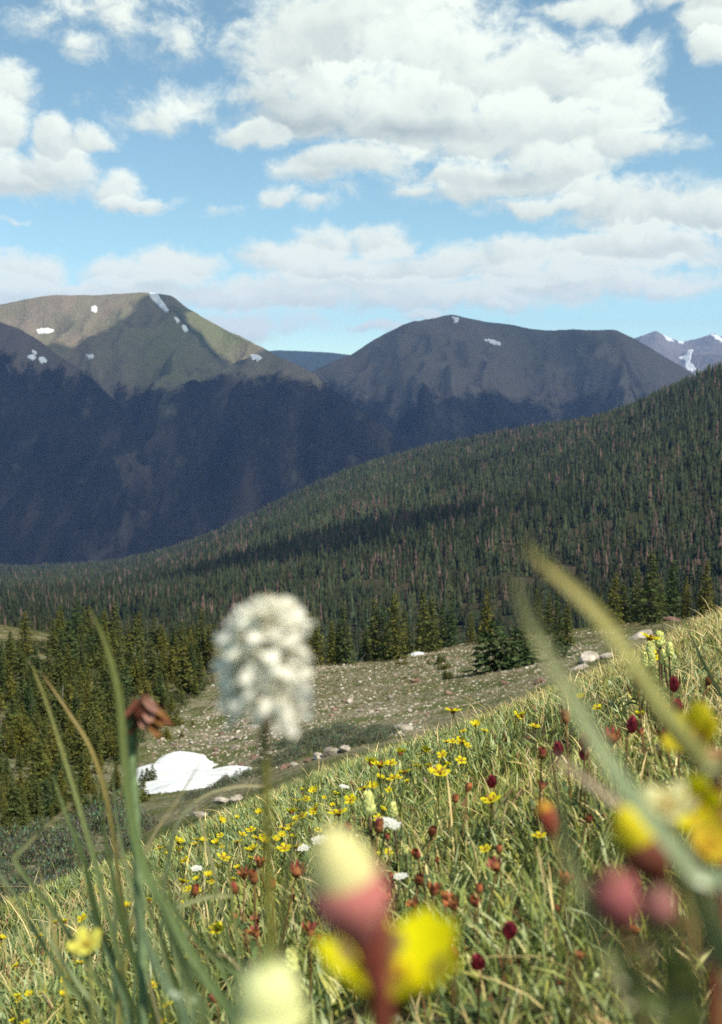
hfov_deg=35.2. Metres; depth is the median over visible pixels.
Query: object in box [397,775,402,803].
yellow flower
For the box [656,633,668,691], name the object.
paintbrush flower
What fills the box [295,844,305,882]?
yellow flower
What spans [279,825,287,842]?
yellow flower
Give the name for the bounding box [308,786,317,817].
yellow flower
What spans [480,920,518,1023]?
crimson flower
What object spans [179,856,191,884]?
yellow flower
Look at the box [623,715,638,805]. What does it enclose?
crimson flower
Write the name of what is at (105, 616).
spruce tree
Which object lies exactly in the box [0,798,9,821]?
spruce tree
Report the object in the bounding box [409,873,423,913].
withered flower
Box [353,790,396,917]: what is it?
paintbrush flower
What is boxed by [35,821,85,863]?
willow shrub
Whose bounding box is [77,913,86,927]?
yellow flower
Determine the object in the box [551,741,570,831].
crimson flower
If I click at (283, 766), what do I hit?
rock
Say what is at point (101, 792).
spruce tree
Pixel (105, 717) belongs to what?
krummholz bush
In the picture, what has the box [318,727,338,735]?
willow shrub
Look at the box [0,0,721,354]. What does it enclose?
sky
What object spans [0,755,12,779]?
krummholz bush
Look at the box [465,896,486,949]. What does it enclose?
withered flower
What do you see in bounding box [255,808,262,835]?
yellow flower
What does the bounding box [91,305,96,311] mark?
snow patch
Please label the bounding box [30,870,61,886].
willow shrub
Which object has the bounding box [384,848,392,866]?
yellow flower
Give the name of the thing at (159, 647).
spruce tree
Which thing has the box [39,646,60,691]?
spruce tree
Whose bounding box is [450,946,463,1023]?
flower
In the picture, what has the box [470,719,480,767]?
yellow flower
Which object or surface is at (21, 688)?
spruce tree
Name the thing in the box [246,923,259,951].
withered flower
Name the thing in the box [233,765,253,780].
willow shrub
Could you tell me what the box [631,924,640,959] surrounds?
withered flower
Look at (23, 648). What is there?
spruce tree
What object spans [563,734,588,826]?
crimson flower
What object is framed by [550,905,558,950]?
withered flower
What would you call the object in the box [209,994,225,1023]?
withered flower
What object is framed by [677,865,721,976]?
grass plant
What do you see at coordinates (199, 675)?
spruce tree
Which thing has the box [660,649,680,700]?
paintbrush flower
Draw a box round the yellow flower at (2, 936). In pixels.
[0,934,7,970]
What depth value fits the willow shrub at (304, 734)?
48.44 m
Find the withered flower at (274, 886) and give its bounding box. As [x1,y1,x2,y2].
[273,878,276,951]
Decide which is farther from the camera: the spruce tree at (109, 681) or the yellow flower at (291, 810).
the spruce tree at (109, 681)
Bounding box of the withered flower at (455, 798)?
[433,794,458,855]
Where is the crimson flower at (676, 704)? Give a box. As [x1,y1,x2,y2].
[662,698,684,786]
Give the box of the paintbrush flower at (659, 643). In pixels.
[652,630,676,718]
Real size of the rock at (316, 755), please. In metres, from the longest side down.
0.514 x 0.243 x 0.172 m
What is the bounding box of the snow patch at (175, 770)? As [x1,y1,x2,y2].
[138,751,250,793]
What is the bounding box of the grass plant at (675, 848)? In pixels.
[509,575,721,889]
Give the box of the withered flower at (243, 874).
[232,866,248,949]
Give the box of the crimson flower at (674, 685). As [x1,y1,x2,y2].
[664,676,681,776]
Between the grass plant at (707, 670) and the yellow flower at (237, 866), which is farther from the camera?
the yellow flower at (237, 866)
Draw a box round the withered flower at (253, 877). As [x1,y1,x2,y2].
[249,869,257,959]
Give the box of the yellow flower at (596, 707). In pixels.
[592,704,601,723]
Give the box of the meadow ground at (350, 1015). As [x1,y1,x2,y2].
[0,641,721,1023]
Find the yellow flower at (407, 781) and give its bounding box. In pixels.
[404,779,412,805]
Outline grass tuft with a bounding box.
[0,609,261,1023]
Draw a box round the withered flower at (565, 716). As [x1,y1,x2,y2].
[561,709,572,819]
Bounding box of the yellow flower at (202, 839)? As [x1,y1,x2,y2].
[193,837,207,865]
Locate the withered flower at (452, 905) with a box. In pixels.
[442,894,457,980]
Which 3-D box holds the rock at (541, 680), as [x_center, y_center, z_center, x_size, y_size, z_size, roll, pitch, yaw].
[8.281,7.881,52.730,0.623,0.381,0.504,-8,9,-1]
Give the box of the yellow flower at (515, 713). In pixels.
[504,711,521,754]
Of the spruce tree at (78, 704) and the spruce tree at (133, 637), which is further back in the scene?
the spruce tree at (133, 637)
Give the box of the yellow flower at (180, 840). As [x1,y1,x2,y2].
[175,836,184,878]
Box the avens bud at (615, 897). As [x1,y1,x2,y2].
[590,866,648,1023]
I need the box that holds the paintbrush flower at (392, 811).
[385,801,410,881]
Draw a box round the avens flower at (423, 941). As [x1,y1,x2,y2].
[316,906,464,1022]
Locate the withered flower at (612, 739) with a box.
[604,726,627,843]
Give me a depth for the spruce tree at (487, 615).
115.20 m
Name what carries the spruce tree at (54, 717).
on the basin ground at (163, 805)
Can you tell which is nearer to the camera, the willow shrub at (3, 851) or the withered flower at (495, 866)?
the withered flower at (495, 866)
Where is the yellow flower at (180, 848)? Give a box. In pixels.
[170,846,182,887]
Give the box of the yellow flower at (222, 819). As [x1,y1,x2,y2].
[215,816,225,844]
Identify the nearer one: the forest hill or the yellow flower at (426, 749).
the yellow flower at (426, 749)
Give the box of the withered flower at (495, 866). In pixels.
[475,855,502,940]
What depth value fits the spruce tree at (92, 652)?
103.65 m
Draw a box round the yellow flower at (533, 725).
[528,723,544,761]
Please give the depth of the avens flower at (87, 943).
0.47 m
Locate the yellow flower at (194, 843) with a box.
[190,842,204,869]
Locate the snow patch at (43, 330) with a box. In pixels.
[36,327,53,333]
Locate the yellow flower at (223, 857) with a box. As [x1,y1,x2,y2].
[217,852,232,892]
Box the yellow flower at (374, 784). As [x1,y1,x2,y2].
[369,781,377,823]
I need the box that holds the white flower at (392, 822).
[375,817,401,872]
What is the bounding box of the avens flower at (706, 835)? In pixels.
[691,815,721,1023]
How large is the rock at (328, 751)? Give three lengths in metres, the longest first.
0.407 x 0.329 x 0.222 m
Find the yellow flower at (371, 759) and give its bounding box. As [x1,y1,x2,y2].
[365,757,381,822]
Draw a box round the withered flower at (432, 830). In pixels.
[407,825,436,900]
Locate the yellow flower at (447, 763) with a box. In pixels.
[441,760,451,797]
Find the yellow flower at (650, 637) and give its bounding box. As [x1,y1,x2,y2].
[641,632,661,727]
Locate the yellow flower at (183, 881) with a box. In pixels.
[179,878,189,910]
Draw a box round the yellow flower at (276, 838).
[272,835,280,873]
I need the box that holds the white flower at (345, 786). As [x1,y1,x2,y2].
[335,784,349,806]
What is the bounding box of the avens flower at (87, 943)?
[66,927,101,1023]
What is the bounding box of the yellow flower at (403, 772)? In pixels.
[395,769,410,819]
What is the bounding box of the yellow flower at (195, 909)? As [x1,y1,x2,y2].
[189,887,201,929]
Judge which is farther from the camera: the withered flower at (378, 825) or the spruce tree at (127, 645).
the spruce tree at (127, 645)
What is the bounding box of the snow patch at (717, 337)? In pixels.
[710,334,721,341]
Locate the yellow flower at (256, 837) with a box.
[241,835,262,875]
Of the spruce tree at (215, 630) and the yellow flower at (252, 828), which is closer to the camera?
the yellow flower at (252, 828)
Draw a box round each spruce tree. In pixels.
[0,641,5,667]
[0,655,7,694]
[0,688,6,714]
[0,696,23,730]
[0,736,5,757]
[0,775,6,806]
[0,777,21,816]
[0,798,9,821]
[0,810,8,827]
[1,637,18,676]
[1,773,9,796]
[1,788,34,827]
[2,656,8,674]
[2,757,12,783]
[4,661,15,688]
[5,631,17,668]
[5,730,17,758]
[10,771,29,802]
[11,675,32,715]
[12,648,34,685]
[13,745,25,770]
[16,611,34,656]
[18,803,29,831]
[19,635,28,670]
[20,683,38,720]
[21,742,29,765]
[21,794,28,809]
[24,740,57,783]
[25,666,38,693]
[25,780,44,820]
[27,645,44,677]
[31,768,40,792]
[32,681,38,698]
[35,681,50,720]
[36,725,52,756]
[36,741,55,777]
[37,680,52,710]
[37,778,59,816]
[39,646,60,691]
[43,618,59,653]
[44,726,70,768]
[44,774,51,794]
[46,709,61,739]
[47,682,64,725]
[48,802,54,822]
[50,650,67,692]
[50,655,63,682]
[50,778,58,799]
[51,736,70,760]
[51,748,68,783]
[53,620,79,667]
[54,611,63,647]
[55,628,67,672]
[55,770,70,800]
[57,605,65,636]
[57,784,64,805]
[58,681,74,724]
[59,709,65,727]
[60,788,70,815]
[63,644,75,682]
[63,717,76,758]
[63,762,68,783]
[64,766,84,803]
[66,693,84,719]
[67,652,77,689]
[67,692,86,728]
[67,722,92,764]
[69,725,92,770]
[70,594,82,640]
[70,786,83,821]
[72,669,91,702]
[72,709,80,738]
[73,654,85,679]
[74,634,90,669]
[74,673,85,707]
[74,752,87,782]
[77,606,90,640]
[77,776,84,802]
[81,654,89,675]
[82,635,97,662]
[82,681,92,706]
[84,605,95,634]
[84,664,93,693]
[85,626,97,645]
[87,676,108,712]
[87,718,106,760]
[89,642,97,665]
[90,615,106,659]
[91,685,99,713]
[91,743,105,773]
[97,611,110,643]
[97,654,106,680]
[97,662,108,695]
[98,625,115,662]
[99,786,103,800]
[101,690,117,722]
[102,672,114,701]
[105,682,116,713]
[106,602,125,643]
[109,626,121,661]
[109,761,122,795]
[113,726,120,763]
[114,643,126,671]
[115,631,123,654]
[120,682,128,708]
[122,633,135,668]
[124,621,131,643]
[124,688,130,721]
[126,615,144,651]
[132,611,147,648]
[133,680,142,696]
[134,663,147,690]
[136,679,165,728]
[140,649,144,664]
[142,638,157,680]
[145,613,159,650]
[150,671,165,695]
[153,637,165,669]
[153,652,168,680]
[153,671,167,704]
[154,624,169,651]
[157,644,168,673]
[159,647,179,682]
[164,674,169,693]
[165,632,169,650]
[167,623,177,652]
[167,647,200,695]
[167,693,176,711]
[173,634,179,660]
[175,621,188,650]
[176,628,181,652]
[176,686,185,701]
[178,637,194,674]
[183,626,195,659]
[188,640,198,676]
[189,669,198,694]
[190,622,198,652]
[193,605,207,659]
[193,624,212,667]
[194,658,205,676]
[195,652,205,685]
[200,624,218,671]
[211,623,221,658]
[302,611,315,664]
[308,615,324,664]
[322,621,336,663]
[331,624,343,664]
[332,603,357,663]
[358,620,372,661]
[360,597,386,660]
[376,602,393,660]
[379,592,413,660]
[399,609,414,655]
[411,593,433,651]
[419,596,444,652]
[434,600,450,648]
[442,594,460,647]
[466,612,475,643]
[477,587,494,641]
[518,595,529,636]
[529,588,544,633]
[542,594,554,635]
[549,594,565,645]
[559,599,575,646]
[594,589,604,627]
[603,573,625,625]
[617,580,629,623]
[623,566,646,622]
[632,551,667,625]
[651,575,668,621]
[659,559,686,617]
[677,576,693,618]
[690,561,715,618]
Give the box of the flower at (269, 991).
[232,948,307,1023]
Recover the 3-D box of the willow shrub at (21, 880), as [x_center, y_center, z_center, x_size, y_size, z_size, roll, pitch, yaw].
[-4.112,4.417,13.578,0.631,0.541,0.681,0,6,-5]
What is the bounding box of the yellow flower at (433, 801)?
[427,764,446,836]
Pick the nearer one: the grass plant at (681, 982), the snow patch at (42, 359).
the grass plant at (681, 982)
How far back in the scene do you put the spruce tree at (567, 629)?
85.17 m
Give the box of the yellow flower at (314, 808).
[309,803,319,830]
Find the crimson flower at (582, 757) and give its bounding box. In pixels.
[573,749,591,826]
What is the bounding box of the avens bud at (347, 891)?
[307,825,391,1023]
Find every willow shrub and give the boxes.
[0,818,38,862]
[0,828,35,862]
[0,855,15,873]
[0,856,17,877]
[0,861,41,895]
[0,879,30,901]
[0,880,38,905]
[3,836,44,869]
[7,815,65,851]
[29,843,89,882]
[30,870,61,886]
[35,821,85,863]
[44,826,100,851]
[49,845,88,877]
[52,860,91,877]
[53,812,96,839]
[53,837,102,875]
[59,802,99,831]
[71,804,102,830]
[79,787,125,833]
[88,845,131,867]
[103,806,123,836]
[104,799,153,841]
[108,827,144,849]
[115,802,158,829]
[183,789,203,799]
[197,785,213,796]
[205,779,231,790]
[216,775,241,784]
[218,772,240,785]
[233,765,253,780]
[247,766,260,776]
[249,758,260,765]
[259,759,276,766]
[269,749,287,764]
[270,736,291,749]
[270,736,296,746]
[275,753,292,762]
[276,756,291,765]
[282,743,304,755]
[290,749,306,759]
[293,736,309,747]
[300,727,319,738]
[303,738,328,752]
[310,725,337,738]
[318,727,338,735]
[320,733,344,748]
[321,732,332,742]
[326,730,348,742]
[329,721,351,733]
[334,721,362,734]
[335,735,360,746]
[339,728,359,735]
[349,729,372,746]
[354,727,369,735]
[359,723,380,736]
[365,726,389,738]
[368,727,390,737]
[370,730,391,743]
[383,723,407,733]
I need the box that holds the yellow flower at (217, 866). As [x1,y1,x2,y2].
[215,864,221,882]
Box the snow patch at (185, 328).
[181,325,187,331]
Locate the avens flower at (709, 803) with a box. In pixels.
[677,774,721,1023]
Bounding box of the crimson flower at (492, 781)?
[480,774,499,843]
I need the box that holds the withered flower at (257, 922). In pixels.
[245,913,260,967]
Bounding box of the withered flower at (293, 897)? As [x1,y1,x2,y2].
[288,894,296,922]
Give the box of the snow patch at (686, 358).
[679,349,695,370]
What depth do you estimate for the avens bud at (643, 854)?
0.20 m
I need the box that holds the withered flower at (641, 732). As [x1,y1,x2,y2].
[636,727,652,774]
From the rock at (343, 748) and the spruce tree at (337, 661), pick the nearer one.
the rock at (343, 748)
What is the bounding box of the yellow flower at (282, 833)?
[277,830,285,868]
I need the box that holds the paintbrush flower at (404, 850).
[399,844,418,892]
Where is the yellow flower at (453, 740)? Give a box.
[448,738,456,759]
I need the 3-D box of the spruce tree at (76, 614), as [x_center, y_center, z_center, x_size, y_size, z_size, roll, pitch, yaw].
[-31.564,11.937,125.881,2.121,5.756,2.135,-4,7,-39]
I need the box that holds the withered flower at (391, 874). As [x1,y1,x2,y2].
[388,872,392,905]
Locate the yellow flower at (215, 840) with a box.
[211,838,219,863]
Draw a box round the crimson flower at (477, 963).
[460,953,493,1023]
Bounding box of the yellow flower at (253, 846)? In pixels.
[246,844,257,882]
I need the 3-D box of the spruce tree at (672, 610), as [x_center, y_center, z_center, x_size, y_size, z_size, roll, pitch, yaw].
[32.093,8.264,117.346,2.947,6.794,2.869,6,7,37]
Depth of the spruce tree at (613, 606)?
116.83 m
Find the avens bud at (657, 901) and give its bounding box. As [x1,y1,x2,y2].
[642,884,674,1023]
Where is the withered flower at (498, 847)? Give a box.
[487,844,503,899]
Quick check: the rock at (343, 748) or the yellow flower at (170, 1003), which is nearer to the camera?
the yellow flower at (170, 1003)
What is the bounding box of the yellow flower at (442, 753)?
[433,750,446,787]
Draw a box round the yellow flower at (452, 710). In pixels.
[444,707,472,773]
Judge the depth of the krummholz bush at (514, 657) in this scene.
73.06 m
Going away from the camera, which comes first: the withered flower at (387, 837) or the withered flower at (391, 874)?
the withered flower at (391, 874)
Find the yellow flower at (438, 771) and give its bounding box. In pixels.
[429,764,450,845]
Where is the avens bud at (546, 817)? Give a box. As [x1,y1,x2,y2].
[534,800,576,1023]
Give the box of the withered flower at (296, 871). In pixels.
[261,860,306,957]
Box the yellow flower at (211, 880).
[207,877,213,902]
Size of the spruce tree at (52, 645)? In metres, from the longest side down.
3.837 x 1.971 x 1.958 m
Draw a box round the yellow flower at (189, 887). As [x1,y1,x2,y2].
[185,885,191,900]
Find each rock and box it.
[192,811,207,817]
[212,797,228,804]
[228,794,243,803]
[234,734,242,738]
[250,754,258,759]
[279,763,289,768]
[313,752,322,759]
[323,747,340,756]
[338,745,349,751]
[346,698,353,702]
[389,724,413,730]
[410,679,422,682]
[534,678,545,684]
[570,664,588,670]
[579,651,598,663]
[599,653,612,658]
[628,629,653,639]
[660,616,680,620]
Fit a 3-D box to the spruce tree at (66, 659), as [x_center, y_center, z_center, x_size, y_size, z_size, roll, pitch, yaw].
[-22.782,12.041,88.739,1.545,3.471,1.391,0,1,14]
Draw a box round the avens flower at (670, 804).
[641,780,697,963]
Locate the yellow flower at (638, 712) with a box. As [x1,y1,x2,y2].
[631,710,645,757]
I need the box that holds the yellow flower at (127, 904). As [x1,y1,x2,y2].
[125,901,129,913]
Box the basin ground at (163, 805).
[0,618,696,878]
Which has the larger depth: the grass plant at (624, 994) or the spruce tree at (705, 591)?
the spruce tree at (705, 591)
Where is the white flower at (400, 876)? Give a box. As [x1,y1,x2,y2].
[392,872,408,916]
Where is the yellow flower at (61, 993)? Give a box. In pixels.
[57,990,67,1023]
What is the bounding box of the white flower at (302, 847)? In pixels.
[298,844,310,876]
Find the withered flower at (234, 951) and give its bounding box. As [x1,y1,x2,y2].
[226,913,241,964]
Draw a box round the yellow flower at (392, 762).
[386,759,396,784]
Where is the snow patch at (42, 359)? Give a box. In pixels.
[38,357,46,362]
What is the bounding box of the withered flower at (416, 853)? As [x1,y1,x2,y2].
[411,848,434,907]
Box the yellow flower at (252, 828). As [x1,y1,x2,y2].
[245,826,255,853]
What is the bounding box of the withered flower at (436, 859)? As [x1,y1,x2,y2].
[435,857,438,873]
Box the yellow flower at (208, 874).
[201,871,212,905]
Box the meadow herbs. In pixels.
[0,618,721,1023]
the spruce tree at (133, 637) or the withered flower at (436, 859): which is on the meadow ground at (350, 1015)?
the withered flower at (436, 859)
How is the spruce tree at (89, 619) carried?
on the basin ground at (163, 805)
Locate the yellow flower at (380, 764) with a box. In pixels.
[370,760,388,815]
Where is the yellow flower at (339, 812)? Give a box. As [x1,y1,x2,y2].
[327,808,346,826]
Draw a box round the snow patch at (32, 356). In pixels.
[27,354,35,359]
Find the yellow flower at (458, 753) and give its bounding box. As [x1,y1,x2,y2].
[448,736,464,778]
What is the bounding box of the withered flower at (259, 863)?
[254,856,281,899]
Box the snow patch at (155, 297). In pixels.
[149,292,168,311]
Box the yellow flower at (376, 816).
[373,813,382,835]
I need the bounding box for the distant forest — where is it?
[0,360,721,660]
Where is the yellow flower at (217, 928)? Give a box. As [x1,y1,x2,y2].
[208,921,223,977]
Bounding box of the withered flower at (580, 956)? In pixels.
[575,950,595,1003]
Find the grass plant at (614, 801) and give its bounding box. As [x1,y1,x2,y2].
[555,754,721,988]
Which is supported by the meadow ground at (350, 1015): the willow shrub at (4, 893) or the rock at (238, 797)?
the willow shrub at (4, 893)
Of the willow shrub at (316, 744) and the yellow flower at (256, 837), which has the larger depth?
the willow shrub at (316, 744)
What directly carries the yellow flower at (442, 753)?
on the meadow ground at (350, 1015)
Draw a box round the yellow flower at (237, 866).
[233,864,240,886]
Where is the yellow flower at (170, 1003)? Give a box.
[160,1001,172,1014]
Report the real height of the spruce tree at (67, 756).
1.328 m
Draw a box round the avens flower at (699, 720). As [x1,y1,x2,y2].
[661,700,717,789]
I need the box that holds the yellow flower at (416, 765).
[413,764,420,794]
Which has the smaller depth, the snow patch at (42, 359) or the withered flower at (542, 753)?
the withered flower at (542, 753)
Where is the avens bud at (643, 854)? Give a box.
[610,805,694,958]
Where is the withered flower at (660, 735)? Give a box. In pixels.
[652,729,674,780]
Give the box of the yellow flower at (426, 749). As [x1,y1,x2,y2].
[422,745,430,786]
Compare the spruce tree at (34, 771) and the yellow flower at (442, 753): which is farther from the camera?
the spruce tree at (34, 771)
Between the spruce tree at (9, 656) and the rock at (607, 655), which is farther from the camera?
the spruce tree at (9, 656)
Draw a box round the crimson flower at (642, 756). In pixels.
[633,676,655,768]
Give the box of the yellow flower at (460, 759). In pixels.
[453,755,466,791]
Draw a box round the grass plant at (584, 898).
[553,754,640,1023]
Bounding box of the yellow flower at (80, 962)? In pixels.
[76,960,85,982]
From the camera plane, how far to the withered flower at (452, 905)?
0.91 m
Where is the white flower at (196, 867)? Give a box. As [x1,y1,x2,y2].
[190,865,201,884]
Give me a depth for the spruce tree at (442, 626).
121.88 m
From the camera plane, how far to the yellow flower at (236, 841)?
1.82 m
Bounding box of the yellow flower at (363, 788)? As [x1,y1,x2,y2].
[355,785,369,827]
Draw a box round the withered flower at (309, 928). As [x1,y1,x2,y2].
[301,921,329,1023]
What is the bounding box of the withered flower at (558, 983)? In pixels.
[547,981,560,1010]
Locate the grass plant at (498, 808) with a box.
[487,789,511,827]
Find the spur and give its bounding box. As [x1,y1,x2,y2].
[0,322,158,567]
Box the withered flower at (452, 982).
[450,973,461,1008]
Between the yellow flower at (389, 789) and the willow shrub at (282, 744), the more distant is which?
the willow shrub at (282, 744)
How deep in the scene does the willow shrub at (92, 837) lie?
19.78 m
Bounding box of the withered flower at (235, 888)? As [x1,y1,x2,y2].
[228,881,260,964]
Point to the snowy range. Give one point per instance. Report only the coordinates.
(707, 349)
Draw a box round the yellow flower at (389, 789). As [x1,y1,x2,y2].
[385,786,391,799]
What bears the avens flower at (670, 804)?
on the meadow ground at (350, 1015)
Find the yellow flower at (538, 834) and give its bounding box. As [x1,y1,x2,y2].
[531,831,546,861]
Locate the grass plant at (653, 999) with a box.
[621,946,705,1023]
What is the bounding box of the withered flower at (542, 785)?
[537,779,559,851]
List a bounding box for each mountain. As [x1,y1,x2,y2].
[0,292,412,555]
[312,315,692,451]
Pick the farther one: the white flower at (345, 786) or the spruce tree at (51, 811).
the spruce tree at (51, 811)
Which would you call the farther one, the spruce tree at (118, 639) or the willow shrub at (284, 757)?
the spruce tree at (118, 639)
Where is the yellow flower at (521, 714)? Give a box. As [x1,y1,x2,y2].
[516,711,531,762]
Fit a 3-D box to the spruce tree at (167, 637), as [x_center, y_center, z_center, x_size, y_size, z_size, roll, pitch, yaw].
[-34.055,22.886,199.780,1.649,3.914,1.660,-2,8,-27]
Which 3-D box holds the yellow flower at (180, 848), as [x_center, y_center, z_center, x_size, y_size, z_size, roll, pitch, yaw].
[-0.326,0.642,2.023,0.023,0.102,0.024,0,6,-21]
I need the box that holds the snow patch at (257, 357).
[251,354,261,360]
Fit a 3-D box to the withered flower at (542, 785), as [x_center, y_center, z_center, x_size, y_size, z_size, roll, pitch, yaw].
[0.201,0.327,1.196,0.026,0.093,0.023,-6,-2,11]
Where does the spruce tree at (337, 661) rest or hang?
on the basin ground at (163, 805)
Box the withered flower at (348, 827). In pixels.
[344,822,351,832]
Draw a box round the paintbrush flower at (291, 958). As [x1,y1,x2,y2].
[284,946,298,974]
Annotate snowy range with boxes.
[634,331,721,375]
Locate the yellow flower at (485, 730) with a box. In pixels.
[481,728,493,756]
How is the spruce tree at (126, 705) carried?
on the basin ground at (163, 805)
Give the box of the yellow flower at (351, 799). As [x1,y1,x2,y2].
[344,793,356,821]
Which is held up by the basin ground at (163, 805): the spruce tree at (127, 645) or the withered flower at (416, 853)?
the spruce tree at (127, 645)
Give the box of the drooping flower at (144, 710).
[125,693,172,1023]
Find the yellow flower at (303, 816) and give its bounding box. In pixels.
[294,811,307,843]
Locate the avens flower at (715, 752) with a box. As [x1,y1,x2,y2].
[707,747,721,915]
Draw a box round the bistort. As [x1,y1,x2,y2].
[211,593,316,950]
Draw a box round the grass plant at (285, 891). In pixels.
[278,732,308,959]
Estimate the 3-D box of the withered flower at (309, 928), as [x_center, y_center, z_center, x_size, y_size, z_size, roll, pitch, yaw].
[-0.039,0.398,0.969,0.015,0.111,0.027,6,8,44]
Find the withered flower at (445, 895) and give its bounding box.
[440,890,452,918]
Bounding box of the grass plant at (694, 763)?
[624,660,721,780]
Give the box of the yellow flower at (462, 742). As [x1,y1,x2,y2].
[457,738,469,773]
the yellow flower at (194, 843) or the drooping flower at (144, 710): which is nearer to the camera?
the drooping flower at (144, 710)
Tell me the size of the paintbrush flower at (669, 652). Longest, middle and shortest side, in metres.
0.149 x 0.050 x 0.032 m
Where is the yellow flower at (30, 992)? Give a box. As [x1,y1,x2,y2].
[24,990,32,1004]
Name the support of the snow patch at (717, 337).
on the snowy range
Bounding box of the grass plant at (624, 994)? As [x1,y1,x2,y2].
[593,928,654,1023]
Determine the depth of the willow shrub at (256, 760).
43.32 m
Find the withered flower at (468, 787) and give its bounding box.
[457,782,471,842]
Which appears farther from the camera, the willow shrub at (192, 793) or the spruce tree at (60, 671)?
the spruce tree at (60, 671)
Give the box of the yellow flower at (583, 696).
[573,692,584,737]
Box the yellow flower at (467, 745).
[463,743,471,770]
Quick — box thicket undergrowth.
[0,631,216,825]
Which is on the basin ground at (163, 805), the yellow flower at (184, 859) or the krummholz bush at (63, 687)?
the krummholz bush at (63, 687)
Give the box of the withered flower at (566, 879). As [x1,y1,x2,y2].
[553,871,570,947]
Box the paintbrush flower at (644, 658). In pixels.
[632,652,661,727]
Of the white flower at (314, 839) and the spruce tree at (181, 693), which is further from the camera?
the spruce tree at (181, 693)
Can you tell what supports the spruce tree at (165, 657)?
on the basin ground at (163, 805)
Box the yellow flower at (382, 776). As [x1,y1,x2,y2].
[377,773,384,813]
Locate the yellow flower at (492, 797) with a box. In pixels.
[476,792,500,845]
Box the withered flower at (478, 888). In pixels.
[458,883,482,949]
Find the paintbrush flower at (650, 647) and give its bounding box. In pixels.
[632,641,660,723]
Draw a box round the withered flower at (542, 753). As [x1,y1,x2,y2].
[536,746,545,830]
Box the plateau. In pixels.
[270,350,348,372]
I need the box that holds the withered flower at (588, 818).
[578,814,592,858]
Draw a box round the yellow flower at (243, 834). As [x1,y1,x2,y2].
[237,831,246,854]
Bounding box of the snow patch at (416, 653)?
[411,652,423,655]
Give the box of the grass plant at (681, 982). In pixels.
[654,919,703,1023]
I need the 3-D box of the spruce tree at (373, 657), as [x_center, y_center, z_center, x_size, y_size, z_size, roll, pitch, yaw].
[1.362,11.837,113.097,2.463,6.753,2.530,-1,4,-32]
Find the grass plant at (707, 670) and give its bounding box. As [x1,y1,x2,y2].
[685,623,721,698]
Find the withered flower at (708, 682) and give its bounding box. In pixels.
[701,675,713,702]
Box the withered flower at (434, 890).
[426,882,442,909]
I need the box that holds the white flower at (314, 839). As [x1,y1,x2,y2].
[307,835,318,924]
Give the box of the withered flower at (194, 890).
[188,883,198,941]
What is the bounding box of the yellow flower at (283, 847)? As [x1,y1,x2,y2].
[276,842,291,879]
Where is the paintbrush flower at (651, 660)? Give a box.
[625,652,655,736]
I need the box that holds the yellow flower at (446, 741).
[442,740,451,767]
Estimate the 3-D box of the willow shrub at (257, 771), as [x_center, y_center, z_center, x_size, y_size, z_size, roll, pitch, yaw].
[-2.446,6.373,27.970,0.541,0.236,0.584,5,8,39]
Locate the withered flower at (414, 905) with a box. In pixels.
[405,896,417,912]
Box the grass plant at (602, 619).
[524,542,721,771]
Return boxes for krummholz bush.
[0,710,36,742]
[0,726,18,756]
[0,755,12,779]
[0,780,36,812]
[1,817,21,837]
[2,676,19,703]
[5,703,25,724]
[5,715,35,757]
[26,706,52,728]
[26,725,38,751]
[28,738,48,759]
[28,774,44,792]
[32,713,49,739]
[33,687,60,718]
[36,813,44,828]
[52,797,63,814]
[55,732,68,747]
[59,678,78,698]
[61,702,101,738]
[75,697,104,726]
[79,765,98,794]
[81,790,99,810]
[84,642,120,672]
[89,720,119,759]
[90,697,118,731]
[90,715,118,757]
[100,662,152,698]
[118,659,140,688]
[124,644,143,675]
[138,764,157,782]
[138,779,151,802]
[158,727,183,739]
[160,691,174,709]
[164,712,194,726]
[394,660,408,664]
[426,654,445,664]
[436,663,451,669]
[441,670,453,679]
[462,620,575,675]
[474,628,491,643]
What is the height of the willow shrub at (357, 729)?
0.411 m
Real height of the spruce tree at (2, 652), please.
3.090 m
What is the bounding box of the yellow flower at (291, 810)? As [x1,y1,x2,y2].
[286,807,298,853]
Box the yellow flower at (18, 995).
[13,993,21,1018]
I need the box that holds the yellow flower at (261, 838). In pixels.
[259,837,263,878]
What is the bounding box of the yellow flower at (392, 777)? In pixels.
[386,773,398,801]
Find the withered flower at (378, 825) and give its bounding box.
[373,817,383,861]
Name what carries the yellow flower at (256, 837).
on the meadow ground at (350, 1015)
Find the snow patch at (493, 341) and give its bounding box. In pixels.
[484,339,500,345]
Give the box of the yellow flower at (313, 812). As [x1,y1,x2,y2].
[309,810,315,831]
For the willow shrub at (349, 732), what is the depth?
46.25 m
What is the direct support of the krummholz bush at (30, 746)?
on the basin ground at (163, 805)
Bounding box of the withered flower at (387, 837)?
[385,833,399,889]
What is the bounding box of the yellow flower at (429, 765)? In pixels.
[425,763,434,792]
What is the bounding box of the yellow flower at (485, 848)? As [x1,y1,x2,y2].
[479,844,490,873]
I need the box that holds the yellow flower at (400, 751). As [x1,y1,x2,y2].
[396,748,412,805]
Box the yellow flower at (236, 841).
[231,839,249,869]
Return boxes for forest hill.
[87,377,721,663]
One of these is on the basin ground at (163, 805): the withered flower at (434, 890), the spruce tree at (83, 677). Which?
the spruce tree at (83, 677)
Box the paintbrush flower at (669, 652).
[660,641,682,703]

